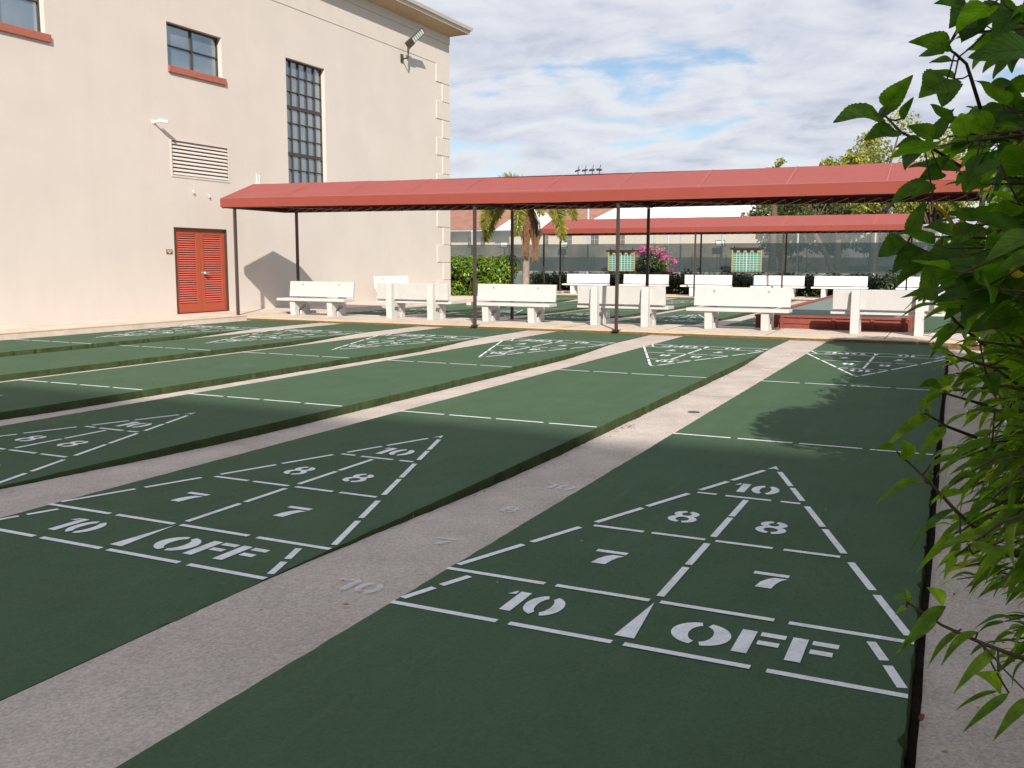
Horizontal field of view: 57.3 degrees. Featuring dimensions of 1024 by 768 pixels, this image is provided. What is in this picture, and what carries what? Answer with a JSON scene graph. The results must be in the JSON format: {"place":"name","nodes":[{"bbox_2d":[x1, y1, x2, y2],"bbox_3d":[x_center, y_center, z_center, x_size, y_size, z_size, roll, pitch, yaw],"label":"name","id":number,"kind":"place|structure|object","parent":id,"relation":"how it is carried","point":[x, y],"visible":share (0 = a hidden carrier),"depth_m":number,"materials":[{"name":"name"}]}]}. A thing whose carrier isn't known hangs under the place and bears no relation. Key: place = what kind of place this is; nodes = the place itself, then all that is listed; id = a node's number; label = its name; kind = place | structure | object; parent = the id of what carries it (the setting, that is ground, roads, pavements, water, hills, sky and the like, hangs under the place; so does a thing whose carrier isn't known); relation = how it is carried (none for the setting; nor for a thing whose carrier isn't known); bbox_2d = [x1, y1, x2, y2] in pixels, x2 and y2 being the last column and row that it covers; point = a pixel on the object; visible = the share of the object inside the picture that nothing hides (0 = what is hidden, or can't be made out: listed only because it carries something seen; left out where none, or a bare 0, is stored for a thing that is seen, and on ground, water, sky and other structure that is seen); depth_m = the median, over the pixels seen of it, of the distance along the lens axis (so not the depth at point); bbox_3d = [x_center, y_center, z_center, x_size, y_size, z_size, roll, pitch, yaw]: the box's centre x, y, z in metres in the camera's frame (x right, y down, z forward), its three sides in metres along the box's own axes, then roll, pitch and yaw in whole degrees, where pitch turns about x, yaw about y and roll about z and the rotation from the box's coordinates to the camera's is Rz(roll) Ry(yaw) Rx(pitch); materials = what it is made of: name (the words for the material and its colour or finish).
{"place":"outdoors","nodes":[
{"label":"outdoors","id":0,"kind":"place"},
{"bbox_2d":[0,320,316,356],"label":"shuffleboard court","id":1,"kind":"object","parent":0,"point":[16,347],"visible":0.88,"depth_m":16.12,"materials":[{"name":"green paint"}]},
{"bbox_2d":[0,323,416,380],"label":"shuffleboard court","id":2,"kind":"object","parent":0,"point":[39,364],"visible":0.88,"depth_m":13.67,"materials":[{"name":"green paint"}]},
{"bbox_2d":[0,326,442,381],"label":"concrete path","id":3,"kind":"structure","parent":0,"point":[376,333],"depth_m":16.43,"materials":[{"name":"concrete"}]},
{"bbox_2d":[189,323,336,338],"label":"concrete path","id":4,"kind":"structure","parent":0,"point":[280,328],"depth_m":18.27,"materials":[{"name":"concrete"}]},
{"bbox_2d":[0,327,527,419],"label":"shuffleboard court","id":5,"kind":"object","parent":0,"point":[34,396],"visible":0.86,"depth_m":11.11,"materials":[{"name":"green paint"}]},
{"bbox_2d":[0,330,555,425],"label":"concrete path","id":6,"kind":"structure","parent":0,"point":[490,339],"depth_m":10.94,"materials":[{"name":"concrete"}]},
{"bbox_2d":[0,290,569,339],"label":"concrete walkway","id":7,"kind":"structure","parent":0,"point":[48,329],"depth_m":19.15,"materials":[{"name":"concrete"}]},
{"bbox_2d":[0,0,472,325],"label":"hall building","id":8,"kind":"structure","parent":7,"relation":"on","point":[103,207],"depth_m":21.72,"materials":[{"name":"paint"}]},
{"bbox_2d":[0,0,51,42],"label":"window","id":9,"kind":"structure","parent":8,"relation":"in","point":[18,17],"depth_m":17.45,"materials":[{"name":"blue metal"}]},
{"bbox_2d":[152,118,167,123],"bbox_3d":[-7.614,-5.683,20.254,0.346,0.108,0.119,0,7,-4],"label":"security camera","id":10,"kind":"object","parent":8,"relation":"attached to","point":[161,121],"visible":1,"depth_m":20.24,"materials":[{"name":"white paint"}]},
{"bbox_2d":[166,249,172,253],"bbox_3d":[-7.642,-2.951,20.893,0.013,0.100,0.180,4,8,25],"label":"door sign","id":11,"kind":"object","parent":8,"relation":"attached to","point":[168,251],"visible":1,"depth_m":20.89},
{"bbox_2d":[175,229,201,312],"bbox_3d":[-7.463,-2.595,21.514,0.045,1.905,0.805,4,8,25],"label":"door","id":12,"kind":"structure","parent":8,"relation":"in","point":[187,244],"depth_m":21.55,"materials":[{"name":"red paint"}]},
{"bbox_2d":[166,23,226,84],"bbox_3d":[-7.225,-7.498,21.324,0.220,1.070,1.800,4,8,25],"label":"window","id":13,"kind":"structure","parent":8,"relation":"in","point":[193,54],"depth_m":21.32,"materials":[{"name":"glass"}]},
{"bbox_2d":[199,230,226,311],"bbox_3d":[-7.073,-2.687,22.231,0.135,1.905,0.815,4,8,25],"label":"door","id":14,"kind":"structure","parent":8,"relation":"in","point":[212,248],"depth_m":22.25,"materials":[{"name":"red paint"}]},
{"bbox_2d":[286,59,322,182],"bbox_3d":[-5.599,-6.718,25.094,0.065,3.600,1.650,4,8,25],"label":"window","id":15,"kind":"structure","parent":8,"relation":"in","point":[303,82],"depth_m":25.11,"materials":[{"name":"grey glass"}]},
{"bbox_2d":[400,28,424,62],"bbox_3d":[-3.061,-10.459,28.844,0.765,1.028,0.338,0,7,-3],"label":"wall floodlight","id":16,"kind":"object","parent":8,"relation":"attached to","point":[414,38],"depth_m":28.81,"materials":[{"name":"grey metal"}]},
{"bbox_2d":[374,276,408,302],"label":"bench","id":17,"kind":"object","parent":7,"relation":"on","point":[390,279],"visible":0.3,"depth_m":27.75,"materials":[{"name":"white paint"}]},
{"bbox_2d":[450,253,521,295],"bbox_3d":[-1.550,-3.908,34.311,4.003,1.778,2.472,4,8,25],"label":"hedge","id":18,"kind":"object","parent":7,"relation":"on","point":[496,270],"visible":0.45,"depth_m":33.45,"materials":[{"name":"green plant"}]},
{"bbox_2d":[0,331,648,488],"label":"shuffleboard court","id":19,"kind":"object","parent":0,"point":[35,451],"visible":0.88,"depth_m":8.31,"materials":[{"name":"green paint"}]},
{"bbox_2d":[0,335,681,517],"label":"concrete path","id":20,"kind":"structure","parent":0,"point":[20,498],"depth_m":6.76,"materials":[{"name":"concrete"}]},
{"bbox_2d":[0,336,788,700],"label":"shuffleboard court","id":21,"kind":"object","parent":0,"point":[88,578],"visible":0.89,"depth_m":5.06,"materials":[{"name":"green paint"}]},
{"bbox_2d":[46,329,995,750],"bbox_3d":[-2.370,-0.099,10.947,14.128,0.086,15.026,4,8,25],"label":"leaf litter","id":22,"kind":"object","parent":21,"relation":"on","point":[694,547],"visible":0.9,"depth_m":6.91,"materials":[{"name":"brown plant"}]},
{"bbox_2d":[0,340,826,767],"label":"concrete path","id":23,"kind":"structure","parent":0,"point":[120,704],"depth_m":3.42,"materials":[{"name":"concrete"}]},
{"bbox_2d":[347,296,577,314],"bbox_3d":[-0.767,-2.419,29.165,1.868,0.154,15.342,4,8,25],"label":"shuffleboard court","id":24,"kind":"object","parent":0,"point":[462,307],"visible":0.34,"depth_m":26.24,"materials":[{"name":"green paint"}]},
{"bbox_2d":[405,299,577,315],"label":"concrete path","id":25,"kind":"structure","parent":0,"point":[424,314],"depth_m":23.29,"materials":[{"name":"concrete"}]},
{"bbox_2d":[422,301,624,317],"bbox_3d":[1.437,-2.279,28.135,1.868,0.154,15.342,4,8,25],"label":"shuffleboard court","id":26,"kind":"object","parent":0,"point":[562,307],"visible":0.3,"depth_m":25.31,"materials":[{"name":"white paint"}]},
{"bbox_2d":[116,341,947,767],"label":"shuffleboard court","id":27,"kind":"object","parent":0,"point":[614,619],"visible":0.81,"depth_m":3.35,"materials":[{"name":"green paint"}]},
{"bbox_2d":[500,298,675,318],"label":"concrete path","id":28,"kind":"structure","parent":0,"point":[508,317],"depth_m":22.71,"materials":[{"name":"concrete"}]},
{"bbox_2d":[515,298,697,321],"bbox_3d":[3.640,-2.138,27.106,1.870,0.154,15.342,4,8,25],"label":"shuffleboard court","id":29,"kind":"object","parent":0,"point":[584,315],"visible":0.36,"depth_m":24.15,"materials":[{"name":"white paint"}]},
{"bbox_2d":[247,313,982,350],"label":"walkway","id":30,"kind":"structure","parent":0,"point":[889,337],"depth_m":17.61,"materials":[{"name":"concrete"}]},
{"bbox_2d":[376,283,460,319],"bbox_3d":[-2.099,-1.819,20.483,1.880,0.775,0.630,4,8,25],"label":"bench","id":31,"kind":"object","parent":30,"relation":"on","point":[433,296],"visible":1,"depth_m":20.33,"materials":[{"name":"white paint"}]},
{"bbox_2d":[466,284,556,322],"bbox_3d":[0.026,-1.683,19.490,1.880,0.775,0.630,4,8,25],"label":"bench","id":32,"kind":"object","parent":30,"relation":"on","point":[539,295],"visible":0.99,"depth_m":19.49,"materials":[{"name":"white paint"}]},
{"bbox_2d":[220,160,995,342],"bbox_3d":[0.975,-2.683,18.554,15.350,3.005,2.237,4,8,25],"label":"canopy","id":33,"kind":"object","parent":30,"relation":"on","point":[870,183],"depth_m":17.94,"materials":[{"name":"red metal"}]},
{"bbox_2d":[577,286,673,326],"bbox_3d":[2.197,-1.545,18.476,1.880,0.775,0.630,4,8,26],"label":"bench","id":34,"kind":"object","parent":30,"relation":"on","point":[598,301],"visible":1,"depth_m":18.31,"materials":[{"name":"white paint"}]},
{"bbox_2d":[686,287,791,330],"bbox_3d":[4.260,-1.413,17.513,1.880,0.775,0.630,4,8,25],"label":"bench","id":35,"kind":"object","parent":30,"relation":"on","point":[768,299],"visible":1,"depth_m":17.52,"materials":[{"name":"white paint"}]},
{"bbox_2d":[830,289,945,335],"bbox_3d":[6.584,-1.264,16.427,1.880,0.775,0.630,4,8,25],"label":"bench","id":36,"kind":"object","parent":30,"relation":"on","point":[856,305],"visible":0.88,"depth_m":16.32,"materials":[{"name":"white paint"}]},
{"bbox_2d":[585,306,703,321],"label":"concrete path","id":37,"kind":"structure","parent":0,"point":[613,319],"depth_m":23.17,"materials":[{"name":"concrete"}]},
{"bbox_2d":[557,293,820,300],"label":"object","id":38,"kind":"structure","parent":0,"point":[796,298],"depth_m":34.44,"materials":[{"name":"concrete"}]},
{"bbox_2d":[562,274,609,293],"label":"bench","id":39,"kind":"object","parent":38,"relation":"on","point":[574,281],"visible":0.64,"depth_m":37.26,"materials":[{"name":"white paint"}]},
{"bbox_2d":[619,274,668,286],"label":"bench","id":40,"kind":"object","parent":38,"relation":"on","point":[639,280],"visible":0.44,"depth_m":36.21,"materials":[{"name":"white paint"}]},
{"bbox_2d":[680,275,731,295],"bbox_3d":[7.320,-3.702,35.181,1.880,0.775,0.630,4,8,26],"label":"bench","id":41,"kind":"object","parent":38,"relation":"on","point":[717,280],"visible":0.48,"depth_m":35.19,"materials":[{"name":"white paint"}]},
{"bbox_2d":[540,214,922,296],"bbox_3d":[7.691,-4.729,34.749,13.720,2.924,2.257,4,8,25],"label":"bench canopy","id":42,"kind":"object","parent":38,"relation":"on","point":[861,223],"visible":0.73,"depth_m":33.84,"materials":[{"name":"red fabric"}]},
{"bbox_2d":[750,275,804,297],"bbox_3d":[9.680,-3.552,34.079,1.880,0.775,0.630,4,8,25],"label":"bench","id":43,"kind":"object","parent":38,"relation":"on","point":[793,282],"visible":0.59,"depth_m":34.06,"materials":[{"name":"white paint"}]},
{"bbox_2d":[811,276,867,297],"bbox_3d":[11.616,-3.428,33.175,1.880,0.775,0.630,4,8,26],"label":"bench","id":44,"kind":"object","parent":38,"relation":"on","point":[861,282],"visible":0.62,"depth_m":33.19,"materials":[{"name":"white paint"}]},
{"bbox_2d":[895,277,939,289],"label":"bench","id":45,"kind":"object","parent":38,"relation":"on","point":[913,282],"visible":0.13,"depth_m":32.26,"materials":[{"name":"white paint"}]},
{"bbox_2d":[514,277,885,296],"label":"tennis court","id":46,"kind":"object","parent":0,"point":[518,280],"depth_m":73.83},
{"bbox_2d":[575,165,601,273],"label":"light pole","id":47,"kind":"object","parent":46,"relation":"on","point":[592,169],"visible":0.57,"depth_m":76.00,"materials":[{"name":"grey metal"}]},
{"bbox_2d":[668,207,669,243],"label":"light pole","id":48,"kind":"object","parent":46,"relation":"on","point":[668,217],"visible":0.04,"depth_m":81.76,"materials":[{"name":"white metal"}]},
{"bbox_2d":[514,271,920,280],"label":"fence","id":49,"kind":"object","parent":46,"relation":"on","point":[519,273],"depth_m":80.95,"materials":[{"name":"metal"}]},
{"bbox_2d":[740,204,812,242],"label":"dark tree","id":50,"kind":"object","parent":46,"relation":"on","point":[792,238],"visible":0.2,"depth_m":82.46,"materials":[{"name":"green plant"}]},
{"bbox_2d":[802,204,869,242],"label":"dark tree","id":51,"kind":"object","parent":46,"relation":"on","point":[828,238],"visible":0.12,"depth_m":81.68,"materials":[{"name":"green plant"}]},
{"bbox_2d":[846,203,946,242],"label":"dark tree","id":52,"kind":"object","parent":46,"relation":"on","point":[882,236],"visible":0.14,"depth_m":79.52,"materials":[{"name":"green plant"}]},
{"bbox_2d":[611,300,795,324],"bbox_3d":[5.845,-1.997,26.077,1.868,0.154,15.342,4,8,25],"label":"shuffleboard court","id":53,"kind":"object","parent":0,"point":[682,317],"visible":0.36,"depth_m":22.66,"materials":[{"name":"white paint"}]},
{"bbox_2d":[415,0,1023,242],"label":"sky","id":54,"kind":"structure","parent":0,"point":[539,87],"materials":[{"name":"blue"}]},
{"bbox_2d":[724,317,755,326],"bbox_3d":[8.048,-1.856,25.048,1.867,0.154,15.342,4,8,25],"label":"shuffleboard court","id":55,"kind":"object","parent":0,"point":[750,322],"visible":0.08,"depth_m":20.14,"materials":[{"name":"green paint"}]},
{"bbox_2d":[755,295,914,331],"bbox_3d":[8.822,-1.882,23.572,2.760,0.330,13.600,4,8,25],"label":"raised timber box","id":56,"kind":"object","parent":55,"relation":"on","point":[813,314],"visible":0.42,"depth_m":17.70,"materials":[{"name":"red wood"}]},
{"bbox_2d":[696,301,805,325],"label":"concrete path","id":57,"kind":"structure","parent":0,"point":[726,322],"depth_m":22.73,"materials":[{"name":"concrete"}]},
{"bbox_2d":[910,311,950,332],"bbox_3d":[10.253,-1.714,24.018,1.867,0.150,15.342,4,8,25],"label":"shuffleboard court","id":58,"kind":"object","parent":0,"point":[931,323],"visible":0.05,"depth_m":20.35,"materials":[{"name":"green concrete"}]},
{"bbox_2d":[906,358,1021,767],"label":"soil","id":59,"kind":"structure","parent":0,"point":[917,689],"depth_m":3.32,"materials":[{"name":"black soil"}]},
{"bbox_2d":[833,0,1023,340],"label":"broadleaf shrub","id":60,"kind":"object","parent":59,"relation":"on","point":[969,273],"visible":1,"depth_m":1.57,"materials":[{"name":"green plant"}]},
{"bbox_2d":[875,302,1023,740],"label":"long leaf shrub","id":61,"kind":"object","parent":59,"relation":"on","point":[1005,452],"visible":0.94,"depth_m":1.63,"materials":[{"name":"green plant"}]},
{"bbox_2d":[977,169,1015,401],"bbox_3d":[6.055,-1.362,10.330,1.741,2.919,4.367,4,8,25],"label":"edge shrub","id":62,"kind":"object","parent":59,"relation":"on","point":[988,201],"visible":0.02,"depth_m":10.78,"materials":[{"name":"green plant"}]},
{"bbox_2d":[980,176,1017,354],"bbox_3d":[4.734,-0.749,7.657,1.626,2.410,3.321,4,8,25],"label":"edge shrub","id":63,"kind":"object","parent":59,"relation":"on","point":[1003,188],"visible":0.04,"depth_m":7.53,"materials":[{"name":"green plant"}]},
{"bbox_2d":[988,175,1023,429],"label":"edge shrub","id":64,"kind":"object","parent":59,"relation":"on","point":[1011,383],"visible":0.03,"depth_m":5.46,"materials":[{"name":"green plant"}]},
{"bbox_2d":[951,312,982,333],"bbox_3d":[11.280,-1.725,23.706,1.250,0.001,15.700,4,8,25],"label":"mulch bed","id":65,"kind":"object","parent":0,"point":[957,315],"visible":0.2,"depth_m":23.41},
{"bbox_2d":[916,350,1023,767],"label":"concrete strip","id":66,"kind":"object","parent":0,"point":[943,725],"visible":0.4,"depth_m":3.17,"materials":[{"name":"grey concrete"}]},
{"bbox_2d":[918,713,924,720],"bbox_3d":[1.204,0.977,2.753,0.017,0.016,0.040,4,8,25],"label":"fallen leaf","id":67,"kind":"object","parent":66,"relation":"on","point":[921,716],"visible":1,"depth_m":2.75,"materials":[{"name":"brown plant"}]},
{"label":"ground","id":68,"kind":"structure","parent":0,"visible":0},
{"bbox_2d":[2,320,247,339],"bbox_3d":[-12.962,0.578,5.824,0.130,0.138,33.410,4,8,25],"label":"gutter strip","id":69,"kind":"object","parent":68,"relation":"on","point":[118,330],"visible":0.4,"depth_m":17.46,"materials":[{"name":"concrete"}]},
{"bbox_2d":[478,171,578,283],"bbox_3d":[0.529,-5.195,33.129,3.567,4.592,3.289,4,8,25],"label":"foxtail palm","id":70,"kind":"object","parent":68,"relation":"on","point":[527,221],"visible":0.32,"depth_m":32.74,"materials":[{"name":"green plant"}]},
{"bbox_2d":[606,248,636,274],"bbox_3d":[4.661,-4.746,39.905,1.360,2.050,0.120,4,8,25],"label":"scoreboard","id":71,"kind":"object","parent":68,"relation":"on","point":[627,260],"visible":0.74,"depth_m":39.79,"materials":[{"name":"green paint"}]},
{"bbox_2d":[450,205,822,244],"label":"clubhouse","id":72,"kind":"structure","parent":68,"relation":"on","point":[461,220],"depth_m":101.30,"materials":[{"name":"paint"}]},
{"bbox_2d":[467,237,470,244],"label":"window","id":73,"kind":"structure","parent":72,"relation":"in","point":[468,238],"depth_m":110.44,"materials":[{"name":"grey glass"}]},
{"bbox_2d":[480,237,485,244],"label":"window","id":74,"kind":"structure","parent":72,"relation":"in","point":[481,241],"depth_m":109.71,"materials":[{"name":"grey metal"}]},
{"bbox_2d":[545,235,548,243],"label":"window","id":75,"kind":"structure","parent":72,"relation":"in","point":[546,236],"depth_m":105.12,"materials":[{"name":"grey glass"}]},
{"bbox_2d":[564,236,572,243],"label":"window","id":76,"kind":"structure","parent":72,"relation":"in","point":[569,239],"depth_m":103.99,"materials":[{"name":"grey glass"}]},
{"bbox_2d":[590,235,598,243],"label":"window","id":77,"kind":"structure","parent":72,"relation":"in","point":[593,239],"depth_m":102.75,"materials":[{"name":"grey glass"}]},
{"bbox_2d":[620,235,625,243],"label":"window","id":78,"kind":"structure","parent":72,"relation":"in","point":[622,237],"depth_m":101.35,"materials":[{"name":"grey glass"}]},
{"bbox_2d":[633,243,678,274],"bbox_3d":[6.066,-4.824,39.453,1.991,2.224,1.202,4,8,25],"label":"bougainvillea","id":79,"kind":"object","parent":68,"relation":"on","point":[659,260],"visible":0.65,"depth_m":39.14,"materials":[{"name":"pink plant"}]},
{"bbox_2d":[450,224,987,277],"bbox_3d":[8.809,-5.072,39.084,29.576,2.913,0.118,4,8,25],"label":"court fence","id":80,"kind":"object","parent":68,"relation":"on","point":[858,257],"visible":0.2,"depth_m":39.07,"materials":[{"name":"grey metal"}]},
{"bbox_2d":[529,267,920,296],"bbox_3d":[9.245,-3.932,36.757,19.411,1.301,1.709,4,8,25],"label":"hedge","id":81,"kind":"object","parent":68,"relation":"on","point":[740,280],"visible":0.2,"depth_m":36.66,"materials":[{"name":"green plant"}]},
{"bbox_2d":[730,246,764,274],"bbox_3d":[9.428,-4.520,37.669,1.360,2.050,0.120,4,8,25],"label":"scoreboard","id":82,"kind":"object","parent":68,"relation":"on","point":[747,260],"visible":0.91,"depth_m":37.58,"materials":[{"name":"green paint"}]},
{"bbox_2d":[766,157,787,274],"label":"slender tree","id":83,"kind":"object","parent":68,"relation":"on","point":[780,163],"visible":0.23,"depth_m":72.06,"materials":[{"name":"green plant"}]},
{"bbox_2d":[776,203,849,275],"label":"court tree","id":84,"kind":"object","parent":68,"relation":"on","point":[796,209],"visible":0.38,"depth_m":61.60,"materials":[{"name":"green plant"}]},
{"bbox_2d":[816,150,873,275],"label":"broad tree","id":85,"kind":"object","parent":68,"relation":"on","point":[853,158],"visible":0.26,"depth_m":69.28,"materials":[{"name":"green plant"}]},
{"bbox_2d":[839,110,921,279],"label":"broad tree","id":86,"kind":"object","parent":68,"relation":"on","point":[869,151],"visible":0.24,"depth_m":70.34,"materials":[{"name":"green plant"}]},
{"bbox_2d":[892,129,978,232],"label":"broad tree","id":87,"kind":"object","parent":68,"relation":"on","point":[932,214],"visible":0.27,"depth_m":67.91,"materials":[{"name":"green plant"}]}
]}

